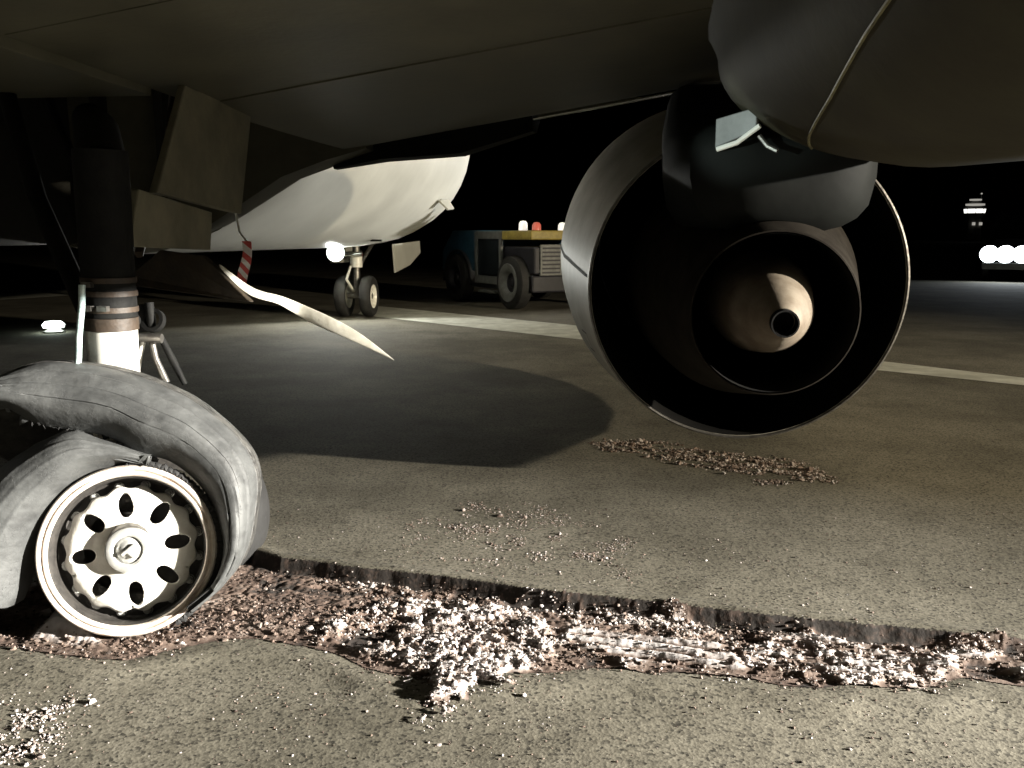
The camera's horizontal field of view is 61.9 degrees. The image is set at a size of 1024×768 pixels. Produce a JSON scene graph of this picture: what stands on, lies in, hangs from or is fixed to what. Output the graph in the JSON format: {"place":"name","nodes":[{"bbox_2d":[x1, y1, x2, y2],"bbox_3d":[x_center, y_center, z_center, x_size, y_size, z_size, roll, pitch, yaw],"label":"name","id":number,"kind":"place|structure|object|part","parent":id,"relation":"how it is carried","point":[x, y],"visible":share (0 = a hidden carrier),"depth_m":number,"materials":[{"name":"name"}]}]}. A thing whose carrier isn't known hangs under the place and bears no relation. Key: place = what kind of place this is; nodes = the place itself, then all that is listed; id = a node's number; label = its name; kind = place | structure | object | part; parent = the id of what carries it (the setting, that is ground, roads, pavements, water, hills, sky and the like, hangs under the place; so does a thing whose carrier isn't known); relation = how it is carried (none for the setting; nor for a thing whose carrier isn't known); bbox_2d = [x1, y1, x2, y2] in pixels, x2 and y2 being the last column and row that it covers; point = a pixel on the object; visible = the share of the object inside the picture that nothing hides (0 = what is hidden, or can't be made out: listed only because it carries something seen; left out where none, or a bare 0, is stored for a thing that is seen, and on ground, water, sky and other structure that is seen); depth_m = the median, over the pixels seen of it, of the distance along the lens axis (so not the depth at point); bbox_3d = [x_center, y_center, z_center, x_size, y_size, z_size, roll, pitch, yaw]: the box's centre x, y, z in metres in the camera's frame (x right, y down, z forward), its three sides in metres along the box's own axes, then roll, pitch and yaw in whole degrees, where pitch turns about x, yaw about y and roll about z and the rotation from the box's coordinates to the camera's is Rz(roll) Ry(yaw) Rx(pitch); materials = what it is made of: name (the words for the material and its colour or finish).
{"place":"outdoors","nodes":[
{"label":"outdoors","id":0,"kind":"place"},
{"bbox_2d":[22,608,51,648],"bbox_3d":[-1.467,0.798,2.861,0.250,0.049,0.406,-3,10,-15],"label":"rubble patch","id":1,"kind":"object","parent":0,"point":[45,612],"visible":0.12,"depth_m":2.90,"materials":[{"name":"gravel"}]},
{"bbox_2d":[0,238,1023,767],"bbox_3d":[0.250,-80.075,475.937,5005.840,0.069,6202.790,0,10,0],"label":"runway","id":2,"kind":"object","parent":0,"point":[444,424],"visible":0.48,"depth_m":3.91,"materials":[{"name":"grey asphalt"}]},
{"bbox_2d":[0,689,99,767],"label":"rubble patch","id":3,"kind":"object","parent":2,"relation":"on","point":[27,745],"visible":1,"depth_m":2.24,"materials":[{"name":"white gravel"}]},
{"bbox_2d":[42,321,65,333],"bbox_3d":[-6.250,-0.782,11.635,0.280,0.160,0.280,0,10,0],"label":"taxiway light","id":4,"kind":"object","parent":2,"relation":"on","point":[52,327],"visible":1,"depth_m":11.54,"materials":[{"name":"metal"}]},
{"bbox_2d":[0,286,152,299],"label":"taxiway line marking","id":5,"kind":"object","parent":2,"relation":"on","point":[33,294],"visible":0.2,"depth_m":19.41,"materials":[{"name":"paint"}]},
{"bbox_2d":[442,221,564,308],"bbox_3d":[0.306,-2.387,16.819,2.260,1.575,3.750,-5,11,-29],"label":"tow tractor","id":6,"kind":"object","parent":2,"relation":"on","point":[517,269],"visible":0.75,"depth_m":15.58,"materials":[{"name":"paint"}]},
{"bbox_2d":[0,0,1023,636],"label":"airplane","id":7,"kind":"object","parent":2,"relation":"on","point":[734,254],"visible":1,"depth_m":3.34,"materials":[{"name":"white paint"}]},
{"bbox_3d":[-1.324,-0.629,3.327,0.039,0.222,0.827,0,10,-1],"label":"gear door","id":8,"kind":"part","parent":7,"relation":"part of","materials":[{"name":"paint"}]},
{"bbox_3d":[-1.300,-0.433,3.388,0.674,0.194,0.039,5,11,25],"label":"gear door","id":9,"kind":"part","parent":7,"relation":"part of","materials":[{"name":"grey metal"}]},
{"bbox_3d":[-1.375,-1.042,3.844,0.047,0.522,1.266,0,10,0],"label":"gear door","id":10,"kind":"part","parent":7,"relation":"part of","materials":[{"name":"paint"}]},
{"bbox_2d":[235,213,251,282],"bbox_3d":[-1.341,-0.679,4.183,0.066,0.358,0.176,-8,13,-41],"label":"warning streamer","id":11,"kind":"object","parent":7,"relation":"hanging from","point":[243,269],"visible":0.85,"depth_m":4.16,"materials":[{"name":"red fabric"}]},
{"bbox_3d":[-2.950,-2.335,15.079,0.034,0.380,1.847,1,10,5],"label":"nose gear door","id":12,"kind":"part","parent":7,"relation":"part of","materials":[{"name":"white paint"}]},
{"bbox_3d":[-1.841,-2.245,14.966,0.034,0.519,1.848,1,10,8],"label":"nose gear door","id":13,"kind":"part","parent":7,"relation":"part of","materials":[{"name":"white paint"}]},
{"bbox_2d":[0,550,1023,720],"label":"crushed bed","id":14,"kind":"object","parent":2,"relation":"on","point":[296,577],"visible":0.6,"depth_m":2.78,"materials":[{"name":"white gravel"}]},
{"bbox_2d":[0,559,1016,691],"bbox_3d":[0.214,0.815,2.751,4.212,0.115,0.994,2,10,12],"label":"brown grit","id":15,"kind":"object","parent":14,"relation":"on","point":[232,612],"visible":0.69,"depth_m":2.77,"materials":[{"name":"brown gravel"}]},
{"bbox_2d":[305,581,1023,744],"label":"white rubble","id":16,"kind":"object","parent":14,"relation":"on","point":[495,633],"visible":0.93,"depth_m":2.69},
{"bbox_2d":[0,509,1023,767],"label":"loose gravel","id":17,"kind":"structure","parent":2,"relation":"on","point":[550,677],"depth_m":2.43,"materials":[{"name":"gravel"}]},
{"bbox_2d":[398,501,637,585],"bbox_3d":[0.024,0.659,3.666,1.008,0.019,1.038,0,10,0],"label":"rubble patch","id":18,"kind":"object","parent":2,"relation":"on","point":[501,515],"visible":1,"depth_m":3.68,"materials":[{"name":"beige gravel"}]},
{"bbox_2d":[359,306,1023,384],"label":"edge line marking","id":19,"kind":"object","parent":2,"relation":"on","point":[533,327],"visible":0.56,"depth_m":12.25,"materials":[{"name":"white paint"}]},
{"bbox_2d":[584,438,841,486],"bbox_3d":[1.160,0.425,4.999,1.534,0.042,0.642,10,14,44],"label":"rubble patch","id":20,"kind":"object","parent":2,"relation":"on","point":[734,467],"visible":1,"depth_m":4.93,"materials":[{"name":"gravel"}]},
{"bbox_2d":[979,210,1023,279],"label":"emergency van","id":21,"kind":"object","parent":2,"relation":"on","point":[1003,249],"visible":1,"depth_m":25.31,"materials":[{"name":"paint"}]},
{"bbox_2d":[401,89,1023,237],"label":"sky","id":22,"kind":"structure","parent":0,"point":[536,177],"materials":[{"name":"black"}]},
{"bbox_2d":[963,193,986,241],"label":"control tower","id":23,"kind":"structure","parent":0,"point":[974,216],"depth_m":293.04,"materials":[{"name":"concrete"}]}
]}

